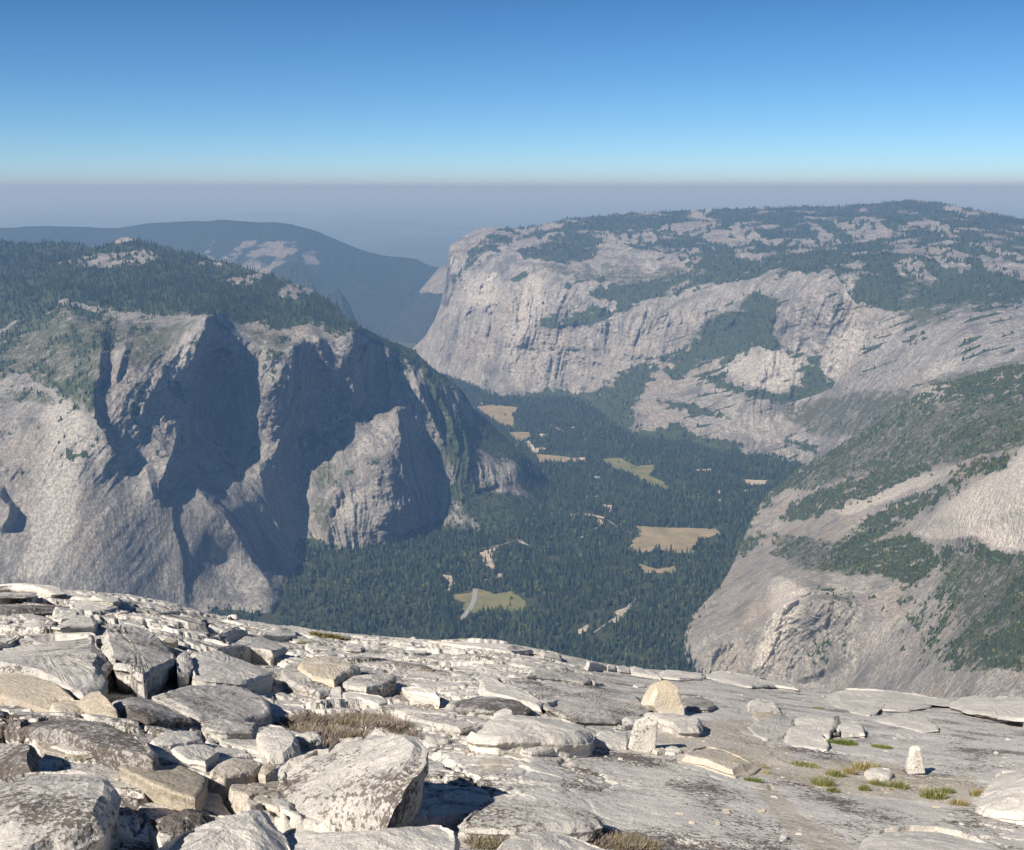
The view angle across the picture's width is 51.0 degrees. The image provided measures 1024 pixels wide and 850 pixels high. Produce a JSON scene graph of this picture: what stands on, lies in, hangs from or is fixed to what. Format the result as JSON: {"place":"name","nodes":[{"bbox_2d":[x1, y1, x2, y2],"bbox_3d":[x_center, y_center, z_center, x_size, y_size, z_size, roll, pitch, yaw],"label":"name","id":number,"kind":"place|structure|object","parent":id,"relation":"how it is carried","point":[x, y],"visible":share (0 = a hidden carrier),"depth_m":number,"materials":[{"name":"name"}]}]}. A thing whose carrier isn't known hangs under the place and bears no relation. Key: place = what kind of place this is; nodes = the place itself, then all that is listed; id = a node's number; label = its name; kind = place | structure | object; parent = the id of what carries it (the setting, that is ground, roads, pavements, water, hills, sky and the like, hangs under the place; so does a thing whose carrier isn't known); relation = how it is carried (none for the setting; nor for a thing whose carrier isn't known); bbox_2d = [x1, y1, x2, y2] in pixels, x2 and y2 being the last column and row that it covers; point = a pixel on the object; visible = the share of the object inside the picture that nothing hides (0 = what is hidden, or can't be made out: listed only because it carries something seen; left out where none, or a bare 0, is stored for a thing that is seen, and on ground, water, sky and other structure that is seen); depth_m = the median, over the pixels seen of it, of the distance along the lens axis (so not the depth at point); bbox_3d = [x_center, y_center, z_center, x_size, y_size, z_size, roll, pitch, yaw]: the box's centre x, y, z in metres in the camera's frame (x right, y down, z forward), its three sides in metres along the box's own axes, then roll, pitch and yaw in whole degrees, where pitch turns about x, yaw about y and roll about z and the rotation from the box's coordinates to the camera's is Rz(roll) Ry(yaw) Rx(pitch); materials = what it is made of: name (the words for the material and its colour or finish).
{"place":"outdoors","nodes":[
{"label":"outdoors","id":0,"kind":"place"},
{"bbox_2d":[0,220,438,335],"bbox_3d":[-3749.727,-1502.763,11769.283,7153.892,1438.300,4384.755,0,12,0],"label":"distant mountain","id":1,"kind":"structure","parent":0,"point":[379,292],"depth_m":11592.62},
{"bbox_2d":[0,237,548,612],"bbox_3d":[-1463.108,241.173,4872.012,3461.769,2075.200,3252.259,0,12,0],"label":"granite mountain","id":2,"kind":"structure","parent":0,"point":[124,507],"depth_m":4146.59,"materials":[{"name":"stone"}]},
{"bbox_2d":[0,237,552,605],"bbox_3d":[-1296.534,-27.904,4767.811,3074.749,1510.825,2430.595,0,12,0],"label":"mountain forest trees","id":3,"kind":"object","parent":2,"relation":"on","point":[156,284],"visible":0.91,"depth_m":4726.06,"materials":[{"name":"plant"}]},
{"bbox_2d":[269,261,355,322],"bbox_3d":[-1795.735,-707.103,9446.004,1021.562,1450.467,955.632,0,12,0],"label":"rock spires mountain","id":4,"kind":"structure","parent":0,"point":[296,272],"depth_m":9304.30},
{"bbox_2d":[382,264,446,343],"bbox_3d":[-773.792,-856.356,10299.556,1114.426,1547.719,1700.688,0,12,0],"label":"buttress mountain","id":5,"kind":"structure","parent":0,"point":[412,322],"depth_m":10243.29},
{"bbox_2d":[451,589,525,612],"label":"meadow field","id":6,"kind":"structure","parent":0,"point":[484,598],"depth_m":3775.80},
{"bbox_2d":[477,405,516,425],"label":"meadow field","id":7,"kind":"structure","parent":0,"point":[498,412],"depth_m":6938.38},
{"bbox_2d":[0,589,1023,849],"bbox_3d":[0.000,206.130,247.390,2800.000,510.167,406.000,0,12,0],"label":"summit ground","id":8,"kind":"structure","parent":0,"point":[616,789],"depth_m":10.04,"materials":[{"name":"stone"}]},
{"bbox_2d":[0,743,37,779],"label":"rock","id":9,"kind":"object","parent":8,"relation":"on","point":[17,759],"visible":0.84,"depth_m":6.75,"materials":[{"name":"stone"}]},
{"bbox_2d":[0,592,38,602],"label":"rock","id":10,"kind":"object","parent":8,"relation":"on","point":[30,597],"visible":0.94,"depth_m":19.72,"materials":[{"name":"stone"}]},
{"bbox_2d":[0,583,67,597],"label":"rock","id":11,"kind":"object","parent":8,"relation":"on","point":[43,591],"visible":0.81,"depth_m":23.58,"materials":[{"name":"stone"}]},
{"bbox_2d":[0,602,68,615],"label":"rock","id":12,"kind":"object","parent":8,"relation":"on","point":[8,608],"visible":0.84,"depth_m":17.46,"materials":[{"name":"stone"}]},
{"bbox_2d":[0,672,73,711],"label":"rock","id":13,"kind":"object","parent":8,"relation":"on","point":[31,692],"visible":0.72,"depth_m":9.17,"materials":[{"name":"brown stone"}]},
{"bbox_2d":[0,632,113,699],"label":"rock","id":14,"kind":"object","parent":8,"relation":"on","point":[76,666],"visible":0.74,"depth_m":10.64,"materials":[{"name":"stone"}]},
{"bbox_2d":[0,769,121,849],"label":"rock","id":15,"kind":"object","parent":8,"relation":"on","point":[68,809],"visible":1,"depth_m":5.43,"materials":[{"name":"stone"}]},
{"bbox_2d":[35,742,93,761],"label":"rock","id":16,"kind":"object","parent":8,"relation":"on","point":[43,747],"visible":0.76,"depth_m":7.36,"materials":[{"name":"brown stone"}]},
{"bbox_2d":[49,699,83,716],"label":"rock","id":17,"kind":"object","parent":8,"relation":"on","point":[67,705],"visible":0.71,"depth_m":8.70,"materials":[{"name":"beige stone"}]},
{"bbox_2d":[53,612,79,624],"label":"rock","id":18,"kind":"object","parent":8,"relation":"on","point":[61,617],"visible":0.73,"depth_m":16.17,"materials":[{"name":"stone"}]},
{"bbox_2d":[51,615,97,634],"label":"rock","id":19,"kind":"object","parent":8,"relation":"on","point":[79,623],"visible":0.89,"depth_m":14.99,"materials":[{"name":"stone"}]},
{"bbox_2d":[0,714,160,770],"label":"rock","id":20,"kind":"object","parent":8,"relation":"on","point":[107,745],"visible":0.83,"depth_m":7.49,"materials":[{"name":"stone"}]},
{"bbox_2d":[68,599,117,611],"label":"rock","id":21,"kind":"object","parent":8,"relation":"on","point":[89,605],"visible":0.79,"depth_m":19.40,"materials":[{"name":"stone"}]},
{"bbox_2d":[76,691,118,717],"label":"rock","id":22,"kind":"object","parent":8,"relation":"on","point":[97,702],"visible":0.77,"depth_m":8.67,"materials":[{"name":"brown stone"}]},
{"bbox_2d":[88,595,121,608],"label":"rock","id":23,"kind":"object","parent":8,"relation":"on","point":[112,600],"visible":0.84,"depth_m":20.31,"materials":[{"name":"stone"}]},
{"bbox_2d":[100,623,175,698],"bbox_3d":[-4.162,2.573,12.010,0.810,1.512,4.766,-5,13,-22],"label":"rock","id":24,"kind":"object","parent":8,"relation":"on","point":[142,661],"visible":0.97,"depth_m":11.50,"materials":[{"name":"stone"}]},
{"bbox_2d":[111,697,194,728],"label":"rock","id":25,"kind":"object","parent":8,"relation":"on","point":[141,710],"visible":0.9,"depth_m":8.87,"materials":[{"name":"stone"}]},
{"bbox_2d":[148,826,174,849],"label":"rock","id":26,"kind":"object","parent":8,"relation":"on","point":[157,839],"visible":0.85,"depth_m":5.70,"materials":[{"name":"stone"}]},
{"bbox_2d":[119,765,207,810],"bbox_3d":[-2.162,2.451,7.025,0.750,0.462,0.446,10,16,39],"label":"rock","id":27,"kind":"object","parent":8,"relation":"on","point":[176,787],"visible":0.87,"depth_m":6.87,"materials":[{"name":"brown stone"}]},
{"bbox_2d":[149,730,203,748],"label":"rock","id":28,"kind":"object","parent":8,"relation":"on","point":[169,739],"visible":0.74,"depth_m":8.03,"materials":[{"name":"stone"}]},
{"bbox_2d":[154,611,208,632],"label":"rock","id":29,"kind":"object","parent":8,"relation":"on","point":[195,625],"visible":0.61,"depth_m":18.52,"materials":[{"name":"stone"}]},
{"bbox_2d":[150,808,214,836],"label":"rock","id":30,"kind":"object","parent":8,"relation":"on","point":[175,824],"visible":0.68,"depth_m":5.84,"materials":[{"name":"stone"}]},
{"bbox_2d":[175,652,193,687],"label":"rock","id":31,"kind":"object","parent":8,"relation":"on","point":[184,665],"visible":0.85,"depth_m":11.61,"materials":[{"name":"stone"}]},
{"bbox_2d":[171,744,219,771],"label":"rock","id":32,"kind":"object","parent":8,"relation":"on","point":[201,757],"visible":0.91,"depth_m":7.60,"materials":[{"name":"stone"}]},
{"bbox_2d":[151,685,272,725],"bbox_3d":[-2.772,2.745,10.278,1.027,0.990,2.214,0,12,0],"label":"rock","id":33,"kind":"object","parent":8,"relation":"on","point":[198,704],"visible":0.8,"depth_m":9.94,"materials":[{"name":"stone"}]},
{"bbox_2d":[156,810,290,849],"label":"rock","id":34,"kind":"object","parent":8,"relation":"on","point":[250,830],"visible":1,"depth_m":5.48,"materials":[{"name":"stone"}]},
{"bbox_2d":[199,715,258,742],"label":"rock","id":35,"kind":"object","parent":8,"relation":"on","point":[222,726],"visible":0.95,"depth_m":9.06,"materials":[{"name":"stone"}]},
{"bbox_2d":[190,650,272,693],"bbox_3d":[-3.374,2.919,12.818,0.977,1.262,3.154,-4,13,-16],"label":"rock","id":36,"kind":"object","parent":8,"relation":"on","point":[218,668],"visible":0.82,"depth_m":12.09,"materials":[{"name":"stone"}]},
{"bbox_2d":[218,627,247,640],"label":"rock","id":37,"kind":"object","parent":8,"relation":"on","point":[235,633],"visible":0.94,"depth_m":18.97,"materials":[{"name":"stone"}]},
{"bbox_2d":[210,758,262,789],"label":"rock","id":38,"kind":"object","parent":8,"relation":"on","point":[243,771],"visible":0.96,"depth_m":7.55,"materials":[{"name":"beige stone"}]},
{"bbox_2d":[216,636,287,665],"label":"rock","id":39,"kind":"object","parent":8,"relation":"on","point":[261,650],"visible":0.92,"depth_m":15.87,"materials":[{"name":"stone"}]},
{"bbox_2d":[258,762,275,782],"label":"rock","id":40,"kind":"object","parent":8,"relation":"on","point":[267,773],"visible":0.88,"depth_m":7.69,"materials":[{"name":"beige stone"}]},
{"bbox_2d":[256,725,300,767],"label":"rock","id":41,"kind":"object","parent":8,"relation":"on","point":[278,746],"visible":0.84,"depth_m":8.45,"materials":[{"name":"stone"}]},
{"bbox_2d":[262,629,295,642],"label":"rock","id":42,"kind":"object","parent":8,"relation":"on","point":[282,636],"visible":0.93,"depth_m":21.19,"materials":[{"name":"stone"}]},
{"bbox_2d":[281,664,331,698],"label":"rock","id":43,"kind":"object","parent":8,"relation":"on","point":[294,680],"visible":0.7,"depth_m":12.72,"materials":[{"name":"stone"}]},
{"bbox_2d":[295,731,322,751],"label":"rock","id":44,"kind":"object","parent":8,"relation":"on","point":[309,741],"visible":0.78,"depth_m":9.15,"materials":[{"name":"stone"}]},
{"bbox_2d":[297,655,360,687],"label":"rock","id":45,"kind":"object","parent":8,"relation":"on","point":[330,671],"visible":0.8,"depth_m":13.58,"materials":[{"name":"beige stone"}]},
{"bbox_2d":[309,631,351,640],"bbox_3d":[-4.052,4.773,23.969,1.004,0.517,0.650,0,12,0],"label":"grass patch","id":46,"kind":"object","parent":8,"relation":"on","point":[324,635],"visible":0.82,"depth_m":23.81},
{"bbox_2d":[277,708,422,746],"bbox_3d":[-1.625,2.966,10.428,1.391,0.780,1.803,-6,14,-25],"label":"shrub","id":47,"kind":"object","parent":8,"relation":"on","point":[327,728],"visible":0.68,"depth_m":10.46,"materials":[{"name":"brown plant"}]},
{"bbox_2d":[277,729,429,830],"bbox_3d":[-1.028,2.425,7.030,0.905,0.778,1.419,-10,16,-37],"label":"rock","id":48,"kind":"object","parent":8,"relation":"on","point":[374,780],"visible":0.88,"depth_m":6.79,"materials":[{"name":"stone"}]},
{"bbox_2d":[344,643,364,653],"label":"rock","id":49,"kind":"object","parent":8,"relation":"on","point":[354,648],"visible":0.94,"depth_m":19.79,"materials":[{"name":"stone"}]},
{"bbox_2d":[342,692,387,709],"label":"rock","id":50,"kind":"object","parent":8,"relation":"on","point":[371,701],"visible":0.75,"depth_m":12.00,"materials":[{"name":"stone"}]},
{"bbox_2d":[340,674,396,696],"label":"rock","id":51,"kind":"object","parent":8,"relation":"on","point":[380,684],"visible":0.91,"depth_m":12.94,"materials":[{"name":"stone"}]},
{"bbox_2d":[282,825,459,849],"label":"rock","id":52,"kind":"object","parent":8,"relation":"on","point":[433,837],"visible":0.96,"depth_m":5.79,"materials":[{"name":"stone"}]},
{"bbox_2d":[392,662,432,671],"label":"rock","id":53,"kind":"object","parent":8,"relation":"on","point":[413,666],"visible":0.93,"depth_m":16.78,"materials":[{"name":"stone"}]},
{"bbox_2d":[402,686,439,708],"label":"rock","id":54,"kind":"object","parent":8,"relation":"on","point":[414,695],"visible":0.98,"depth_m":12.67,"materials":[{"name":"stone"}]},
{"bbox_2d":[375,703,478,736],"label":"rock","id":55,"kind":"object","parent":8,"relation":"on","point":[452,726],"visible":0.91,"depth_m":10.80,"materials":[{"name":"stone"}]},
{"bbox_2d":[427,640,533,654],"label":"rock","id":56,"kind":"object","parent":8,"relation":"on","point":[515,649],"visible":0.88,"depth_m":23.74,"materials":[{"name":"stone"}]},
{"bbox_2d":[461,832,509,849],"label":"shrub","id":57,"kind":"object","parent":8,"relation":"on","point":[478,842],"visible":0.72,"depth_m":6.58,"materials":[{"name":"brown plant"}]},
{"bbox_2d":[451,696,532,715],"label":"rock","id":58,"kind":"object","parent":8,"relation":"on","point":[486,705],"visible":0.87,"depth_m":12.04,"materials":[{"name":"stone"}]},
{"bbox_2d":[478,676,542,711],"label":"rock","id":59,"kind":"object","parent":8,"relation":"on","point":[488,686],"visible":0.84,"depth_m":13.21,"materials":[{"name":"stone"}]},
{"bbox_2d":[465,714,594,759],"bbox_3d":[0.223,3.018,10.243,0.949,0.871,1.859,10,16,38],"label":"rock","id":60,"kind":"object","parent":8,"relation":"on","point":[511,734],"visible":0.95,"depth_m":9.87,"materials":[{"name":"stone"}]},
{"bbox_2d":[457,794,603,843],"bbox_3d":[0.140,2.675,7.019,0.848,0.433,0.786,4,13,16],"label":"rock","id":61,"kind":"object","parent":8,"relation":"on","point":[506,814],"visible":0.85,"depth_m":6.97,"materials":[{"name":"stone"}]},
{"bbox_2d":[521,746,553,756],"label":"rock","id":62,"kind":"object","parent":8,"relation":"on","point":[539,751],"visible":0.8,"depth_m":9.60,"materials":[{"name":"stone"}]},
{"bbox_2d":[497,832,604,849],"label":"rock","id":63,"kind":"object","parent":8,"relation":"on","point":[540,841],"visible":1,"depth_m":6.06,"materials":[{"name":"stone"}]},
{"bbox_2d":[540,650,561,661],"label":"rock","id":64,"kind":"object","parent":8,"relation":"on","point":[548,655],"visible":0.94,"depth_m":23.32,"materials":[{"name":"stone"}]},
{"bbox_2d":[527,667,590,684],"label":"rock","id":65,"kind":"object","parent":8,"relation":"on","point":[544,673],"visible":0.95,"depth_m":16.93,"materials":[{"name":"stone"}]},
{"bbox_2d":[584,661,605,671],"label":"rock","id":66,"kind":"object","parent":8,"relation":"on","point":[592,666],"visible":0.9,"depth_m":22.90,"materials":[{"name":"stone"}]},
{"bbox_2d":[542,689,651,725],"bbox_3d":[1.218,3.721,14.223,1.169,1.725,4.200,5,13,22],"label":"rock","id":67,"kind":"object","parent":8,"relation":"on","point":[596,707],"visible":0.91,"depth_m":13.62,"materials":[{"name":"stone"}]},
{"bbox_2d":[593,730,628,749],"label":"rock","id":68,"kind":"object","parent":8,"relation":"on","point":[612,740],"visible":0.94,"depth_m":10.99,"materials":[{"name":"stone"}]},
{"bbox_2d":[588,827,663,849],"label":"shrub","id":69,"kind":"object","parent":8,"relation":"on","point":[618,840],"visible":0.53,"depth_m":7.05,"materials":[{"name":"brown plant"}]},
{"bbox_2d":[617,716,642,730],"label":"rock","id":70,"kind":"object","parent":8,"relation":"on","point":[626,723],"visible":0.66,"depth_m":12.52,"materials":[{"name":"stone"}]},
{"bbox_2d":[628,716,657,751],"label":"boulder","id":71,"kind":"object","parent":8,"relation":"on","point":[643,736],"visible":0.99,"depth_m":10.88,"materials":[{"name":"stone"}]},
{"bbox_2d":[630,666,660,679],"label":"rock","id":72,"kind":"object","parent":8,"relation":"on","point":[640,671],"visible":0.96,"depth_m":23.70,"materials":[{"name":"stone"}]},
{"bbox_2d":[641,680,684,714],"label":"boulder","id":73,"kind":"object","parent":8,"relation":"on","point":[663,696],"visible":0.93,"depth_m":14.39,"materials":[{"name":"beige stone"}]},
{"bbox_2d":[643,712,703,737],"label":"rock","id":74,"kind":"object","parent":8,"relation":"on","point":[681,726],"visible":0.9,"depth_m":12.46,"materials":[{"name":"stone"}]},
{"bbox_2d":[658,670,706,680],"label":"rock","id":75,"kind":"object","parent":8,"relation":"on","point":[675,675],"visible":0.96,"depth_m":23.74,"materials":[{"name":"stone"}]},
{"bbox_2d":[682,697,716,712],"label":"rock","id":76,"kind":"object","parent":8,"relation":"on","point":[696,704],"visible":0.88,"depth_m":15.53,"materials":[{"name":"stone"}]},
{"bbox_2d":[677,746,760,778],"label":"rock","id":77,"kind":"object","parent":8,"relation":"on","point":[737,766],"visible":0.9,"depth_m":10.38,"materials":[{"name":"beige stone"}]},
{"bbox_2d":[706,671,799,690],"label":"rock","id":78,"kind":"object","parent":8,"relation":"on","point":[745,680],"visible":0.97,"depth_m":24.36,"materials":[{"name":"stone"}]},
{"bbox_2d":[747,698,780,713],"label":"rock","id":79,"kind":"object","parent":8,"relation":"on","point":[758,705],"visible":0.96,"depth_m":16.60,"materials":[{"name":"stone"}]},
{"bbox_2d":[747,713,794,740],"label":"rock","id":80,"kind":"object","parent":8,"relation":"on","point":[777,727],"visible":0.86,"depth_m":14.08,"materials":[{"name":"stone"}]},
{"bbox_2d":[784,724,829,751],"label":"rock","id":81,"kind":"object","parent":8,"relation":"on","point":[804,736],"visible":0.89,"depth_m":13.04,"materials":[{"name":"stone"}]},
{"bbox_2d":[794,715,836,739],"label":"rock","id":82,"kind":"object","parent":8,"relation":"on","point":[825,726],"visible":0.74,"depth_m":14.67,"materials":[{"name":"stone"}]},
{"bbox_2d":[808,772,840,786],"bbox_3d":[2.916,3.339,10.088,0.330,0.195,0.274,-8,15,-33],"label":"grass tuft","id":83,"kind":"object","parent":8,"relation":"on","point":[827,782],"visible":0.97,"depth_m":10.07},
{"bbox_2d":[837,721,864,737],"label":"rock","id":84,"kind":"object","parent":8,"relation":"on","point":[851,729],"visible":0.93,"depth_m":14.27,"materials":[{"name":"stone"}]},
{"bbox_2d":[850,758,890,771],"bbox_3d":[3.723,3.555,11.181,0.424,0.206,0.390,0,12,0],"label":"grass tuft","id":85,"kind":"object","parent":8,"relation":"on","point":[862,766],"visible":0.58,"depth_m":11.18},
{"bbox_2d":[864,767,892,781],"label":"rock","id":86,"kind":"object","parent":8,"relation":"on","point":[882,774],"visible":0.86,"depth_m":10.72,"materials":[{"name":"stone"}]},
{"bbox_2d":[824,688,950,715],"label":"rock","id":87,"kind":"object","parent":8,"relation":"on","point":[869,702],"visible":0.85,"depth_m":21.70,"materials":[{"name":"stone"}]},
{"bbox_2d":[874,713,938,732],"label":"rock","id":88,"kind":"object","parent":8,"relation":"on","point":[921,723],"visible":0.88,"depth_m":16.47,"materials":[{"name":"stone"}]},
{"bbox_2d":[904,746,924,773],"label":"boulder","id":89,"kind":"object","parent":8,"relation":"on","point":[914,763],"visible":1,"depth_m":11.17,"materials":[{"name":"stone"}]},
{"bbox_2d":[858,825,1001,849],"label":"rock","id":90,"kind":"object","parent":8,"relation":"on","point":[911,837],"visible":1,"depth_m":7.70,"materials":[{"name":"stone"}]},
{"bbox_2d":[915,782,951,799],"bbox_3d":[3.873,3.359,9.850,0.323,0.241,0.330,0,12,0],"label":"grass tuft","id":91,"kind":"object","parent":8,"relation":"on","point":[933,795],"visible":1,"depth_m":9.84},
{"bbox_2d":[949,695,1023,727],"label":"rock","id":92,"kind":"object","parent":8,"relation":"on","point":[1010,710],"visible":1,"depth_m":19.98,"materials":[{"name":"stone"}]},
{"bbox_2d":[975,770,1023,825],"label":"rock","id":93,"kind":"object","parent":8,"relation":"on","point":[1001,797],"visible":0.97,"depth_m":9.16,"materials":[{"name":"stone"}]},
{"bbox_2d":[0,194,1023,671],"bbox_3d":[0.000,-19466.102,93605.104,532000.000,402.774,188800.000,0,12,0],"label":"valley floor","id":94,"kind":"structure","parent":0,"point":[428,230],"depth_m":44105.64,"materials":[{"name":"plant"}]},
{"bbox_2d":[208,373,802,673],"bbox_3d":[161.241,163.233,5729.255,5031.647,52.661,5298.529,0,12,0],"label":"valley forest trees","id":95,"kind":"object","parent":94,"relation":"on","point":[700,455],"visible":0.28,"depth_m":4217.11,"materials":[{"name":"plant"}]},
{"bbox_2d":[0,0,1023,195],"label":"sky","id":96,"kind":"structure","parent":0,"point":[98,97],"materials":[{"name":"blue"}]},
{"bbox_2d":[21,666,1022,849],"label":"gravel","id":97,"kind":"structure","parent":0,"point":[654,772],"depth_m":10.03,"materials":[{"name":"stone"}]},
{"bbox_2d":[536,454,578,462],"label":"meadow field","id":98,"kind":"structure","parent":0,"point":[541,457],"depth_m":5759.17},
{"bbox_2d":[604,458,668,489],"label":"meadow field","id":99,"kind":"structure","parent":0,"point":[643,471],"depth_m":5528.35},
{"bbox_2d":[639,564,675,572],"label":"meadow field","id":100,"kind":"structure","parent":0,"point":[645,568],"depth_m":4077.89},
{"bbox_2d":[628,526,718,553],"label":"meadow field","id":101,"kind":"structure","parent":0,"point":[649,538],"depth_m":4455.80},
{"bbox_2d":[413,200,1023,464],"bbox_3d":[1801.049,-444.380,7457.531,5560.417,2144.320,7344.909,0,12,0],"label":"mountain","id":102,"kind":"structure","parent":0,"point":[484,332],"depth_m":6761.50,"materials":[{"name":"stone"}]},
{"bbox_2d":[455,198,1023,463],"bbox_3d":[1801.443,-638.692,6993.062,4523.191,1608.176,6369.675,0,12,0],"label":"plateau forest trees","id":103,"kind":"object","parent":102,"relation":"on","point":[897,222],"visible":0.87,"depth_m":7459.57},
{"bbox_2d":[684,361,1023,697],"bbox_3d":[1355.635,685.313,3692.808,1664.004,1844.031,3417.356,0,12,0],"label":"granite shoulder mountain","id":104,"kind":"structure","parent":0,"point":[761,604],"depth_m":3056.15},
{"bbox_2d":[735,361,1023,669],"bbox_3d":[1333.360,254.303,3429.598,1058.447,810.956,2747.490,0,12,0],"label":"slope forest trees","id":105,"kind":"object","parent":104,"relation":"on","point":[908,555],"visible":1,"depth_m":3441.08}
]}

